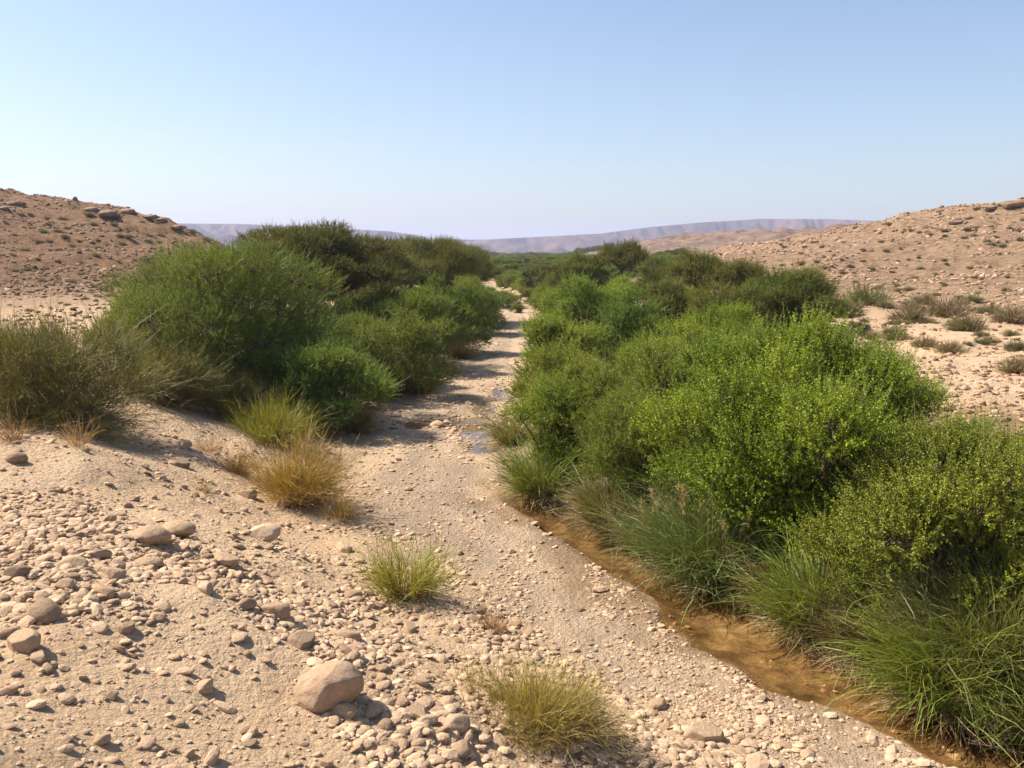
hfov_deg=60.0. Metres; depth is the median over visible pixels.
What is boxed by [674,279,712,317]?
shrub
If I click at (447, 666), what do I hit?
stone
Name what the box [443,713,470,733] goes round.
stone
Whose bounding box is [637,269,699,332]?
dense tree
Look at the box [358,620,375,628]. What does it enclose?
stone
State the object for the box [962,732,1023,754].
dead branch
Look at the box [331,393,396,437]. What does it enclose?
grass tuft
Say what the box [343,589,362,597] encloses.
stone
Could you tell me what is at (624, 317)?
shrub
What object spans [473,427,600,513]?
reed clump
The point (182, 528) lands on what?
stone
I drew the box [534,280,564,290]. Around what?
valley tree
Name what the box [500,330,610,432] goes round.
shrub
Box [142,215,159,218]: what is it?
rock outcrop
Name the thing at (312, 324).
shrub
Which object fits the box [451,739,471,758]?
stone
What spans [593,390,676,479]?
shrub
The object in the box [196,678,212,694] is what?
stone
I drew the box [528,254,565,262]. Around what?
valley tree
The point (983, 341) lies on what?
desert shrub
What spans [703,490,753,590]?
seed plumes
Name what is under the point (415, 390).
grass tuft
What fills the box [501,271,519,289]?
valley shrub
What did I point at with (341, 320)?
shrub
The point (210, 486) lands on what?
grass tuft
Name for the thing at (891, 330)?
desert shrub
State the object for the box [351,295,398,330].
shrub
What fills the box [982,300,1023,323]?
desert shrub
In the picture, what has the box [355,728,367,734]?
stone
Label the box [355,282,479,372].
shrub
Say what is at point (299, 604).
stone
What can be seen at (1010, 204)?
rock outcrop
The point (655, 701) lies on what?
stone
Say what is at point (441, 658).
stone
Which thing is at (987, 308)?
desert shrub
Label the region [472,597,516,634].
grass tuft
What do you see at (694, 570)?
reed clump
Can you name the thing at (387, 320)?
shrub
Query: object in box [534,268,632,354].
shrub
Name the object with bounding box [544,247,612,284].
acacia tree
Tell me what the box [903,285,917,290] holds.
desert shrub
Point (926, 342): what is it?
desert shrub
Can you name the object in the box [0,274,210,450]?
broom bush
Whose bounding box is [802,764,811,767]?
stone
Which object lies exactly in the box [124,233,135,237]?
desert shrub
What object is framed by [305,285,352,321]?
shrub
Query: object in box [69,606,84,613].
stone
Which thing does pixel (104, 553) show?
stone
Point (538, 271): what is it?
valley tree
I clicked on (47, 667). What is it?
stone
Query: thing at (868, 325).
desert shrub
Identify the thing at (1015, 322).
desert shrub
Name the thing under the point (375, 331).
shrub
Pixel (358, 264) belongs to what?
acacia tree
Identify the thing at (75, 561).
stone
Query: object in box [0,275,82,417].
broom bush
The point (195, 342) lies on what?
shrub
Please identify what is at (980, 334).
desert shrub
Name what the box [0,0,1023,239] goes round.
sky
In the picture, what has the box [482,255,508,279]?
valley tree
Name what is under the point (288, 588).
stone
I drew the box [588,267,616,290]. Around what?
shrub
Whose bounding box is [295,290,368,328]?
shrub
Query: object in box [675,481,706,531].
seed plumes
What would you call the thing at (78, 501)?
stone
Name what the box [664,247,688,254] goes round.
valley tree
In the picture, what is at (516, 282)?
valley shrub
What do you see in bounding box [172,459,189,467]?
stone
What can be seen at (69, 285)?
hillside
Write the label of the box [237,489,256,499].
stone
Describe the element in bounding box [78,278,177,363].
shrub
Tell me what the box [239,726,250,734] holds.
stone
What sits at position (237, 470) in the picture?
grass tuft
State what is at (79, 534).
stone
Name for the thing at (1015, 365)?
desert shrub
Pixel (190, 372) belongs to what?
broom bush
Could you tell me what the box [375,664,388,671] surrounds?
stone
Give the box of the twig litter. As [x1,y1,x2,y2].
[136,356,1023,743]
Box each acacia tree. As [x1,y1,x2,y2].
[202,216,418,310]
[365,243,426,287]
[386,230,494,286]
[435,242,496,286]
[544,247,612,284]
[587,234,653,276]
[631,248,675,285]
[656,244,736,293]
[720,254,770,294]
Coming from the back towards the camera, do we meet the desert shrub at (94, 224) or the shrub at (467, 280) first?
the desert shrub at (94, 224)
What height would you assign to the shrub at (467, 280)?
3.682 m
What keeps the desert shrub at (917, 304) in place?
on the ground at (242, 691)
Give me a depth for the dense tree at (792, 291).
32.90 m
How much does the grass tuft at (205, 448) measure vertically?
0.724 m
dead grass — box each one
[555,474,635,521]
[629,506,752,582]
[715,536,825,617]
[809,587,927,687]
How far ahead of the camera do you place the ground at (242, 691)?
11.64 m
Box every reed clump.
[464,398,538,450]
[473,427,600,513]
[546,447,676,549]
[566,470,694,571]
[572,432,839,625]
[699,516,931,672]
[767,541,994,706]
[779,563,1023,767]
[825,530,1023,738]
[913,600,1023,767]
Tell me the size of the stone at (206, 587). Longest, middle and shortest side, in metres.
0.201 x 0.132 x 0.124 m
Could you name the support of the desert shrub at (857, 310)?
on the ground at (242, 691)
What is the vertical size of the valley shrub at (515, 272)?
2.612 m
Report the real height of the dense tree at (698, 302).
2.900 m
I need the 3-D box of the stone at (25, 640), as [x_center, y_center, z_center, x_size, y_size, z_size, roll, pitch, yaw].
[-3.486,1.857,6.343,0.290,0.202,0.164,-8,4,21]
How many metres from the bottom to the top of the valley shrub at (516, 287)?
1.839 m
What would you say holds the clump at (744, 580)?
on the stream
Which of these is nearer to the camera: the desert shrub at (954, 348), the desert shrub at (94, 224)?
the desert shrub at (954, 348)
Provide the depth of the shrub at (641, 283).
58.33 m
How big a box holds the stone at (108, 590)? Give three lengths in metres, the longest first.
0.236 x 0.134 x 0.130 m
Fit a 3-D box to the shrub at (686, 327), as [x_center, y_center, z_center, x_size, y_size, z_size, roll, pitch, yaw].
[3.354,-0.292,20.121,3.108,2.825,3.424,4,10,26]
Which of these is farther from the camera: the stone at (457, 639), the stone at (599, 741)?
the stone at (457, 639)
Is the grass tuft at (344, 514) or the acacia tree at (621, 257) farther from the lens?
the acacia tree at (621, 257)
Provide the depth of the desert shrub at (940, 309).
41.72 m
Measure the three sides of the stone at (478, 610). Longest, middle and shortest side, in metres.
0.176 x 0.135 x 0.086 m
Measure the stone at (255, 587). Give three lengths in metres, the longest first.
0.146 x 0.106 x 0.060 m
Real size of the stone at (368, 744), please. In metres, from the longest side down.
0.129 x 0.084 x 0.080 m
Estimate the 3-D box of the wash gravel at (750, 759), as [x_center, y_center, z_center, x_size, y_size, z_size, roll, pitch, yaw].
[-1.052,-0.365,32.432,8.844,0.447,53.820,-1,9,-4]
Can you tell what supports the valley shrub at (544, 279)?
on the ground at (242, 691)
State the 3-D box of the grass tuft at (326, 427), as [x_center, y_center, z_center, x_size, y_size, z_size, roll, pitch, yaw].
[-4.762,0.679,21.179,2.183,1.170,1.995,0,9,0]
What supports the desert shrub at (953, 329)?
on the ground at (242, 691)
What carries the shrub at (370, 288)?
on the ground at (242, 691)
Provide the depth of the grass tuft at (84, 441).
12.72 m
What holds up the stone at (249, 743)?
on the ground at (242, 691)
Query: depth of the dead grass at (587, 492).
14.86 m
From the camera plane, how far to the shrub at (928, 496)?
9.37 m
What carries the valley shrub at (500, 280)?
on the ground at (242, 691)
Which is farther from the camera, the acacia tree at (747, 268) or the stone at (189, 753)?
the acacia tree at (747, 268)
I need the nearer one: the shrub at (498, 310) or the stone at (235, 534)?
the stone at (235, 534)
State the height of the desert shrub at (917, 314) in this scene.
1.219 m
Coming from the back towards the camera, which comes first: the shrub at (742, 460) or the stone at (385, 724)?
the shrub at (742, 460)
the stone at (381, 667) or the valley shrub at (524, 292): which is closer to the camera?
the stone at (381, 667)
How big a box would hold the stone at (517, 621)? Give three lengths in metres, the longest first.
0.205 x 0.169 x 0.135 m
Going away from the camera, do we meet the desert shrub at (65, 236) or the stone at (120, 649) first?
the stone at (120, 649)
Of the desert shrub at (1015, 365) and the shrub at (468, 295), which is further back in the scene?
the shrub at (468, 295)
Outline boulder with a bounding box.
[293,661,363,713]
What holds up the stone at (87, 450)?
on the ground at (242, 691)
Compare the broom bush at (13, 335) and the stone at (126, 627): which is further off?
the broom bush at (13, 335)
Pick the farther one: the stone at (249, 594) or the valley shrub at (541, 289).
the valley shrub at (541, 289)
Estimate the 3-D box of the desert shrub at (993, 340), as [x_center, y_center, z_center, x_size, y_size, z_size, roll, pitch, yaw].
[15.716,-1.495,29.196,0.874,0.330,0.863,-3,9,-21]
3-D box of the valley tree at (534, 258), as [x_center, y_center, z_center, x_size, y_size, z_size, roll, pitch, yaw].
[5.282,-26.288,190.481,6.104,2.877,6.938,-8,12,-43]
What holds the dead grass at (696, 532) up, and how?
on the ground at (242, 691)
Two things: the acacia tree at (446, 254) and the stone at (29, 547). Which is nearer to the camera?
the stone at (29, 547)
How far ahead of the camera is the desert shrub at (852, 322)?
34.25 m
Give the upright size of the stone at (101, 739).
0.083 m
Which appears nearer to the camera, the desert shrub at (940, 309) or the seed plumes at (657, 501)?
the seed plumes at (657, 501)
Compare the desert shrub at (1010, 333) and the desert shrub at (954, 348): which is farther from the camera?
the desert shrub at (1010, 333)
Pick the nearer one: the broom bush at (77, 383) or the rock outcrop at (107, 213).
the broom bush at (77, 383)
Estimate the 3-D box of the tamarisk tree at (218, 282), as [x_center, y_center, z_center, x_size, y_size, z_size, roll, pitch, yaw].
[-7.942,-1.679,22.304,6.628,4.432,7.221,1,9,8]
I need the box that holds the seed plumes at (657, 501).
[639,485,676,516]
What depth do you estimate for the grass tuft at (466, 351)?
37.04 m
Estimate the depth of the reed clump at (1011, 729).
8.26 m
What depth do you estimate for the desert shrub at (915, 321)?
39.29 m
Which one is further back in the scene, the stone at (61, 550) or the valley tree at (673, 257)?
the valley tree at (673, 257)
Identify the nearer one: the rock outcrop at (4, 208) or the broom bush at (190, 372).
the broom bush at (190, 372)
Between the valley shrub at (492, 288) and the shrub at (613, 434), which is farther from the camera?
the valley shrub at (492, 288)
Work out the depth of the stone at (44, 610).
6.78 m
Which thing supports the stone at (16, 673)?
on the ground at (242, 691)
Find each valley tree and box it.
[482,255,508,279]
[488,256,525,276]
[505,275,526,282]
[510,256,530,263]
[515,260,559,289]
[527,255,544,259]
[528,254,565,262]
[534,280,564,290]
[594,263,640,287]
[618,262,642,276]
[652,252,672,255]
[659,255,678,261]
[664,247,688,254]
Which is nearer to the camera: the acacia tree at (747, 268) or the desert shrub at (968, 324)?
the desert shrub at (968, 324)
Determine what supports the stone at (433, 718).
on the ground at (242, 691)
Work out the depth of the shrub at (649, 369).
16.16 m
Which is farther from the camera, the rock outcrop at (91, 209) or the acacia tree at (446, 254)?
the rock outcrop at (91, 209)
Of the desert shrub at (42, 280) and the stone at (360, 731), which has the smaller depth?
the stone at (360, 731)
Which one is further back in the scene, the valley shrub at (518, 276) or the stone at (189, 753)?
the valley shrub at (518, 276)
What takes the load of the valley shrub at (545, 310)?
on the ground at (242, 691)
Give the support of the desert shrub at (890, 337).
on the ground at (242, 691)
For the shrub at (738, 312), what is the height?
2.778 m
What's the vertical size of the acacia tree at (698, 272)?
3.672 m
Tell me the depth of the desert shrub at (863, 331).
32.27 m
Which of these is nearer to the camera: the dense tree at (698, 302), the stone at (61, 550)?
the stone at (61, 550)
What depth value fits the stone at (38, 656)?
6.21 m
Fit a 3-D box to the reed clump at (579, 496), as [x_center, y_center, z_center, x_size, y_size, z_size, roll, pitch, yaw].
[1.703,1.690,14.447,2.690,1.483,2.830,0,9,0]
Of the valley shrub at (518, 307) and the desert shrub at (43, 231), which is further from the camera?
the desert shrub at (43, 231)
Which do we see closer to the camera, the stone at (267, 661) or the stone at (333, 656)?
the stone at (267, 661)
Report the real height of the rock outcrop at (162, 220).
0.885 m
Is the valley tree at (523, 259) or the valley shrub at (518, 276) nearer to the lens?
the valley shrub at (518, 276)
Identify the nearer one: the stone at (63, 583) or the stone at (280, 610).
the stone at (63, 583)
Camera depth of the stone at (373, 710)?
6.89 m
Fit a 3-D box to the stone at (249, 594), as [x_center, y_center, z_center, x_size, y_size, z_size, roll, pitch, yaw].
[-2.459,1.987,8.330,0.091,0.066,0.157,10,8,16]
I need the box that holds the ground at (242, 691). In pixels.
[0,189,1023,767]
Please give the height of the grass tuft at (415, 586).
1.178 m
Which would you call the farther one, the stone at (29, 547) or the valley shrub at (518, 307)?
the valley shrub at (518, 307)
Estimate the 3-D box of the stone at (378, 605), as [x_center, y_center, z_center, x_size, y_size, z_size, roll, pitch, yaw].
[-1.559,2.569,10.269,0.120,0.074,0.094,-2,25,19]
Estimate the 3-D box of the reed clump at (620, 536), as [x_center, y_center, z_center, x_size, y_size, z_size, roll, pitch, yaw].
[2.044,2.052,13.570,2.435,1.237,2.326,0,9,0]
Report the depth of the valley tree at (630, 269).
94.76 m
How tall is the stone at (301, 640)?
0.144 m
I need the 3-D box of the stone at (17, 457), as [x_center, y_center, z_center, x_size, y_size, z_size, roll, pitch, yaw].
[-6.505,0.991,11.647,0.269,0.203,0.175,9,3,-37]
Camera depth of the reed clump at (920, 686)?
8.61 m
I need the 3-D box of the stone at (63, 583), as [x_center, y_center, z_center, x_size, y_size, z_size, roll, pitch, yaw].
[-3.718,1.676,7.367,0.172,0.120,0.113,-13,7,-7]
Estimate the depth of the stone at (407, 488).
16.75 m
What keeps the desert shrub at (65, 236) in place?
on the ground at (242, 691)
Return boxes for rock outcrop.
[0,206,9,209]
[6,200,26,205]
[84,207,99,211]
[98,210,119,217]
[119,208,137,214]
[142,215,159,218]
[155,217,167,222]
[173,225,186,229]
[949,220,964,224]
[982,205,997,209]
[1000,200,1023,208]
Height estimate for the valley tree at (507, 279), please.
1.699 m
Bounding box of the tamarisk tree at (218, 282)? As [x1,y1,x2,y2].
[87,232,350,386]
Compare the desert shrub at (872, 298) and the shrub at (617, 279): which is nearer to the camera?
the desert shrub at (872, 298)
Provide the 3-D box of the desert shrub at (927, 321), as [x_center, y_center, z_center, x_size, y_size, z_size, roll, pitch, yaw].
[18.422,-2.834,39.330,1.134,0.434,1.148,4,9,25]
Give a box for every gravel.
[0,404,781,767]
[320,317,1013,767]
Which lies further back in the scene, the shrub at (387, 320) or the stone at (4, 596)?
the shrub at (387, 320)
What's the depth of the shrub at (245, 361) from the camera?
21.98 m
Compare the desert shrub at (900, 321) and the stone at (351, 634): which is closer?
the stone at (351, 634)
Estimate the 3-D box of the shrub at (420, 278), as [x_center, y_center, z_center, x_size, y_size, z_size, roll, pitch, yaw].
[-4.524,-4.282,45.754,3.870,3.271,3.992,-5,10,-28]
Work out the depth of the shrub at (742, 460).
12.46 m
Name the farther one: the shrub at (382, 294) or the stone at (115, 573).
the shrub at (382, 294)
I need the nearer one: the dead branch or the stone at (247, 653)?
the stone at (247, 653)
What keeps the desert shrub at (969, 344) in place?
on the ground at (242, 691)
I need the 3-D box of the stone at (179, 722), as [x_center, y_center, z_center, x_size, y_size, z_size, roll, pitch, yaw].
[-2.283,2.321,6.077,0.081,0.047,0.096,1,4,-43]
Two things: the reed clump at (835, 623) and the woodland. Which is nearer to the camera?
the reed clump at (835, 623)
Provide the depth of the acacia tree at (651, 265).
57.53 m
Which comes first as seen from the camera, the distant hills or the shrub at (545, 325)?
the shrub at (545, 325)
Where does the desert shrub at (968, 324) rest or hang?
on the ground at (242, 691)
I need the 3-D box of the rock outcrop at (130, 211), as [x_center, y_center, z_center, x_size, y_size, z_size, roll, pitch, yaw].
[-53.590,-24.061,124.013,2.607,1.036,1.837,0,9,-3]
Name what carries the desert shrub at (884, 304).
on the ground at (242, 691)
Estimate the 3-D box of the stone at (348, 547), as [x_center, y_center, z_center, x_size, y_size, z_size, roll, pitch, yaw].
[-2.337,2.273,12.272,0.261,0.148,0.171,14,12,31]
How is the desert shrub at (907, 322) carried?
on the ground at (242, 691)
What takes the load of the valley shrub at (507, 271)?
on the ground at (242, 691)
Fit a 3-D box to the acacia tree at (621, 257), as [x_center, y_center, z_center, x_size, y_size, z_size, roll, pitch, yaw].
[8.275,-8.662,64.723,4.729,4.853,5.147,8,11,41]
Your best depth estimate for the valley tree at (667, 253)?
163.88 m
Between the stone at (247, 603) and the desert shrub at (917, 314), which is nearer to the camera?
the stone at (247, 603)
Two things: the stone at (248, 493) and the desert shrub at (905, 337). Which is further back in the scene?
the desert shrub at (905, 337)
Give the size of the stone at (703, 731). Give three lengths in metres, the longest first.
0.391 x 0.238 x 0.222 m
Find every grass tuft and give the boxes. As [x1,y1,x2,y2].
[0,408,39,442]
[44,414,111,446]
[179,470,218,494]
[182,425,232,453]
[205,440,260,478]
[212,376,339,451]
[220,409,391,516]
[276,391,357,438]
[303,477,373,525]
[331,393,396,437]
[332,516,483,613]
[381,349,460,394]
[428,632,659,767]
[445,325,487,360]
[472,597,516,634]
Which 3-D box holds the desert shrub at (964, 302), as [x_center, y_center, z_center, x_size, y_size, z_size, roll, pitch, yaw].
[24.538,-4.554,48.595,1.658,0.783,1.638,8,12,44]
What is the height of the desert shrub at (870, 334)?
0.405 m
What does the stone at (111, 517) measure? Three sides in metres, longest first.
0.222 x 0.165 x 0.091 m
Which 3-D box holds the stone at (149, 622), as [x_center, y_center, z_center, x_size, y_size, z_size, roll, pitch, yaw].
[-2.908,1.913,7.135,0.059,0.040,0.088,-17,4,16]
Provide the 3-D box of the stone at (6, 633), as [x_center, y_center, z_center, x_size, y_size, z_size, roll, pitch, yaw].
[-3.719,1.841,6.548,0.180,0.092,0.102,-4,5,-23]
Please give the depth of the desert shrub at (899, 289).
55.64 m
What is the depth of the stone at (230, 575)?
9.22 m
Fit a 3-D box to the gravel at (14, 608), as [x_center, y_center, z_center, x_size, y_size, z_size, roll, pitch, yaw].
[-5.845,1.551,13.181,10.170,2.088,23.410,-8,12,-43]
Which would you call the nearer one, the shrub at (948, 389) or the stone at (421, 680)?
the stone at (421, 680)
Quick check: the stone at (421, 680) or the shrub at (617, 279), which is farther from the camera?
the shrub at (617, 279)
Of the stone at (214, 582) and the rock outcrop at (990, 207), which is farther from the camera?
the rock outcrop at (990, 207)
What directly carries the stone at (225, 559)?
on the ground at (242, 691)
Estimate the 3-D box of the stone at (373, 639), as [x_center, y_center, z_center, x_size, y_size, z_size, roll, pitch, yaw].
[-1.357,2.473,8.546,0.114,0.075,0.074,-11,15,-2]
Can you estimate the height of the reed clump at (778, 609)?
1.518 m
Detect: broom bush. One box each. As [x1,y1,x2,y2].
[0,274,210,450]
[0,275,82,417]
[104,312,245,413]
[174,341,289,424]
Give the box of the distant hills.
[177,219,874,252]
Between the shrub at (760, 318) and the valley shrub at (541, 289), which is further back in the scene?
the valley shrub at (541, 289)
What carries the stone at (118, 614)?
on the ground at (242, 691)
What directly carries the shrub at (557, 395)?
on the ground at (242, 691)
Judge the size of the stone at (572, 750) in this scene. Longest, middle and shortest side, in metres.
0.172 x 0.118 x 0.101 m
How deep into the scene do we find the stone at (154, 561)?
8.46 m
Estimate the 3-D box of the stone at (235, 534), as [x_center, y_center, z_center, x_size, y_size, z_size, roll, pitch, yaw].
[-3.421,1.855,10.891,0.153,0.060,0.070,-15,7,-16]
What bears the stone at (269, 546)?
on the ground at (242, 691)
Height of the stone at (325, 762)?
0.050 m
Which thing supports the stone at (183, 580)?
on the ground at (242, 691)
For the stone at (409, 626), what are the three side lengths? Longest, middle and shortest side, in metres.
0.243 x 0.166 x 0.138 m
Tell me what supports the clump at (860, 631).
in the stream
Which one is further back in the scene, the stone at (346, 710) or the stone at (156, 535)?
the stone at (156, 535)
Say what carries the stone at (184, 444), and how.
on the ground at (242, 691)
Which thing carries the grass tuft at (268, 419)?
on the ground at (242, 691)
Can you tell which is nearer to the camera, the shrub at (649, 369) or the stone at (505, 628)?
the stone at (505, 628)
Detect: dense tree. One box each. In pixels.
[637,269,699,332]
[679,272,778,331]
[744,259,856,330]
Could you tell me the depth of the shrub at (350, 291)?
41.77 m
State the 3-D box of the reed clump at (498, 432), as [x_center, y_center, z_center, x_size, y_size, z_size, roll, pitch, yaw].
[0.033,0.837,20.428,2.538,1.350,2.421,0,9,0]
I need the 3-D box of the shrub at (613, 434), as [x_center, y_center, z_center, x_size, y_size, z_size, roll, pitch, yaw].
[2.108,0.970,14.555,2.545,2.596,2.546,8,12,43]
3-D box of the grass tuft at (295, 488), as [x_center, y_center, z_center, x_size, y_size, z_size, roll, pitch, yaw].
[-3.484,1.248,14.984,2.757,1.680,2.875,-6,11,-36]
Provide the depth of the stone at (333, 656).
7.44 m
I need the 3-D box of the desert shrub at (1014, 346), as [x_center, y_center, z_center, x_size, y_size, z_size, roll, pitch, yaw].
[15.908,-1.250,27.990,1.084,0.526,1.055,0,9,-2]
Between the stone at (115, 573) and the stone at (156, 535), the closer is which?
the stone at (115, 573)
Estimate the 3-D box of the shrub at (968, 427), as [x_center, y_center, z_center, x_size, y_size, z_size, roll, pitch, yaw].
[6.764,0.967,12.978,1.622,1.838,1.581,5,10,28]
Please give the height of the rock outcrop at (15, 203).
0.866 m
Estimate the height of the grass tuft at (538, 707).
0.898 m
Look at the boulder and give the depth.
6.81 m
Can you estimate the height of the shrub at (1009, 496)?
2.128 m
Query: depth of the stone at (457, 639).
9.49 m
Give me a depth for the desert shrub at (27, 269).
72.15 m
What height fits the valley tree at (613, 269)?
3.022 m
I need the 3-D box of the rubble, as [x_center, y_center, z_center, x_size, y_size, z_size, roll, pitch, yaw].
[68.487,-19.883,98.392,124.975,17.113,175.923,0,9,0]
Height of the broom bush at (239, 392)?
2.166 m
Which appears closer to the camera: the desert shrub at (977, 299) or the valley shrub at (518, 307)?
the desert shrub at (977, 299)
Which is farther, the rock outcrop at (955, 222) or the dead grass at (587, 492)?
the rock outcrop at (955, 222)
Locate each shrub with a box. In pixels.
[20,267,32,270]
[35,278,47,281]
[38,228,50,232]
[57,215,71,219]
[58,234,70,237]
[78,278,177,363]
[88,221,99,225]
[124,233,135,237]
[138,330,216,398]
[199,333,269,393]
[233,316,330,392]
[251,327,409,432]
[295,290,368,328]
[302,309,387,385]
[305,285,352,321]
[323,300,466,397]
[337,283,361,310]
[337,284,408,317]
[349,279,404,301]
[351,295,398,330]
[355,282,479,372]
[369,311,440,385]
[396,272,441,312]
[399,269,508,351]
[447,272,517,331]
[463,297,502,317]
[484,285,496,293]
[486,359,600,469]
[495,272,508,287]
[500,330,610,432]
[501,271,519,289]
[503,268,515,274]
[504,295,522,307]
[507,303,523,312]
[508,270,522,275]
[508,273,520,286]
[509,275,522,287]
[512,283,522,292]
[514,285,535,302]
[514,306,620,375]
[523,345,631,445]
[525,280,565,312]
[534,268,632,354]
[534,299,556,315]
[540,273,547,284]
[561,368,720,501]
[567,326,707,437]
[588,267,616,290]
[593,278,679,367]
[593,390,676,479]
[594,272,641,303]
[607,310,718,397]
[609,294,961,562]
[631,275,659,298]
[651,288,765,389]
[665,414,803,541]
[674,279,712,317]
[696,317,787,425]
[702,300,769,334]
[779,382,1023,624]
[800,320,953,445]
[832,294,870,317]
[837,278,897,305]
[847,320,861,326]
[850,320,872,329]
[855,328,869,335]
[858,331,885,339]
[873,296,897,308]
[876,320,909,336]
[881,332,902,340]
[883,317,905,324]
[884,301,936,320]
[891,286,903,291]
[896,299,931,311]
[896,318,917,323]
[898,334,917,340]
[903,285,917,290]
[904,317,922,323]
[907,335,945,348]
[909,291,940,304]
[917,291,979,317]
[921,316,939,323]
[932,337,969,354]
[940,306,995,331]
[942,384,1022,483]
[946,326,961,330]
[947,295,971,305]
[962,340,975,345]
[963,293,983,302]
[970,300,1005,313]
[972,329,992,336]
[972,337,990,344]
[977,414,1023,567]
[980,334,1003,342]
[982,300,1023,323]
[989,354,1023,375]
[999,328,1023,336]
[1000,337,1023,351]
[1009,318,1023,323]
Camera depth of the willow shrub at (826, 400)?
11.73 m
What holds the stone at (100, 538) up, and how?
on the ground at (242, 691)
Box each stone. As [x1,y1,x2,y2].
[0,593,10,600]
[0,627,20,638]
[3,564,32,579]
[5,452,27,463]
[7,628,40,652]
[11,671,21,676]
[23,543,33,550]
[26,597,61,623]
[30,649,46,663]
[36,518,47,524]
[42,662,52,673]
[54,578,74,589]
[55,556,88,567]
[56,546,65,555]
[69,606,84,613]
[72,532,84,536]
[74,497,83,504]
[81,448,90,452]
[87,549,112,558]
[93,583,114,598]
[93,733,110,745]
[96,536,107,540]
[98,566,126,579]
[99,513,116,521]
[112,644,125,653]
[116,612,121,617]
[117,621,134,633]
[128,654,137,658]
[131,525,171,545]
[133,557,163,567]
[140,463,148,467]
[146,619,154,625]
[162,520,195,537]
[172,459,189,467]
[173,718,184,727]
[177,439,191,449]
[178,577,187,583]
[185,748,194,758]
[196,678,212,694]
[197,580,213,595]
[210,579,219,585]
[211,552,240,566]
[226,572,233,578]
[227,532,239,536]
[236,598,256,610]
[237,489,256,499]
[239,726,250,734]
[243,739,256,747]
[244,650,251,656]
[245,591,256,597]
[249,586,259,592]
[250,523,280,541]
[259,602,290,619]
[262,659,271,662]
[263,544,274,549]
[276,498,290,506]
[283,585,293,592]
[286,630,315,649]
[293,602,304,606]
[318,757,333,767]
[329,653,336,658]
[332,703,357,718]
[336,542,352,552]
[336,629,361,640]
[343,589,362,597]
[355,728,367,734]
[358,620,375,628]
[363,740,374,750]
[364,703,382,719]
[368,637,376,643]
[375,602,381,608]
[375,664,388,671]
[377,718,392,730]
[403,621,415,633]
[404,486,412,490]
[407,703,428,718]
[413,675,428,686]
[420,714,437,724]
[437,654,445,662]
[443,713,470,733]
[444,663,450,668]
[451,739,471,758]
[454,637,461,642]
[474,607,485,613]
[493,621,506,630]
[511,617,521,627]
[565,742,580,754]
[595,735,607,742]
[648,698,666,709]
[683,721,724,741]
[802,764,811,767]
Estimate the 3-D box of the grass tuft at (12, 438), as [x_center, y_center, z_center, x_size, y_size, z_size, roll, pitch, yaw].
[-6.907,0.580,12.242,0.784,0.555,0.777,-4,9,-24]
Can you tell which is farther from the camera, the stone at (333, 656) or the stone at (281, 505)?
the stone at (281, 505)
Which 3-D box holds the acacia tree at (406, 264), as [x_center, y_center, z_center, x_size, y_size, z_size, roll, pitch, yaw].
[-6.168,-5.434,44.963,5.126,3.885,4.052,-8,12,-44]
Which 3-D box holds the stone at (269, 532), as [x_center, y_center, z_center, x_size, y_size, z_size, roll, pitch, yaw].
[-3.246,1.932,11.454,0.503,0.228,0.373,-16,17,-38]
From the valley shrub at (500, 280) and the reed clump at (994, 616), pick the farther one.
the valley shrub at (500, 280)
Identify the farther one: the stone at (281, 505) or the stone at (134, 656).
the stone at (281, 505)
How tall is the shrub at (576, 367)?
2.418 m
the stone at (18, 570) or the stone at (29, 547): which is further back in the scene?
the stone at (29, 547)
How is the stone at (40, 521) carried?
on the ground at (242, 691)
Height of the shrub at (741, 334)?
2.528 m
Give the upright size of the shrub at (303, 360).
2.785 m
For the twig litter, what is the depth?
13.08 m
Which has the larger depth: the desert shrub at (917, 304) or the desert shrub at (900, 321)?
the desert shrub at (917, 304)
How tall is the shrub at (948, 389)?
2.720 m
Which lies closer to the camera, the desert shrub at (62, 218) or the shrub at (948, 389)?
the shrub at (948, 389)
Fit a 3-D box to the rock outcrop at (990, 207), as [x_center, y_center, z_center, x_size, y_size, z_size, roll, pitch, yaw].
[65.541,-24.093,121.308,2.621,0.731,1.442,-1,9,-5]
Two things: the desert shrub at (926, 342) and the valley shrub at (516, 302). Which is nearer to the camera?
the desert shrub at (926, 342)
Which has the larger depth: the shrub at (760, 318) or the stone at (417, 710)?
the shrub at (760, 318)
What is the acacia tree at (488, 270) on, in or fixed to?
on the ground at (242, 691)
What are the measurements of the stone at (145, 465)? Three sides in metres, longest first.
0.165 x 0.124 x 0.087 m
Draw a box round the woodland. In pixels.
[484,242,614,255]
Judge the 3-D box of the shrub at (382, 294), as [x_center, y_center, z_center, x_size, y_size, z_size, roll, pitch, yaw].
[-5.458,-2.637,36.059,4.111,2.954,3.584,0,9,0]
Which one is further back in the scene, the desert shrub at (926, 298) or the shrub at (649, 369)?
the desert shrub at (926, 298)

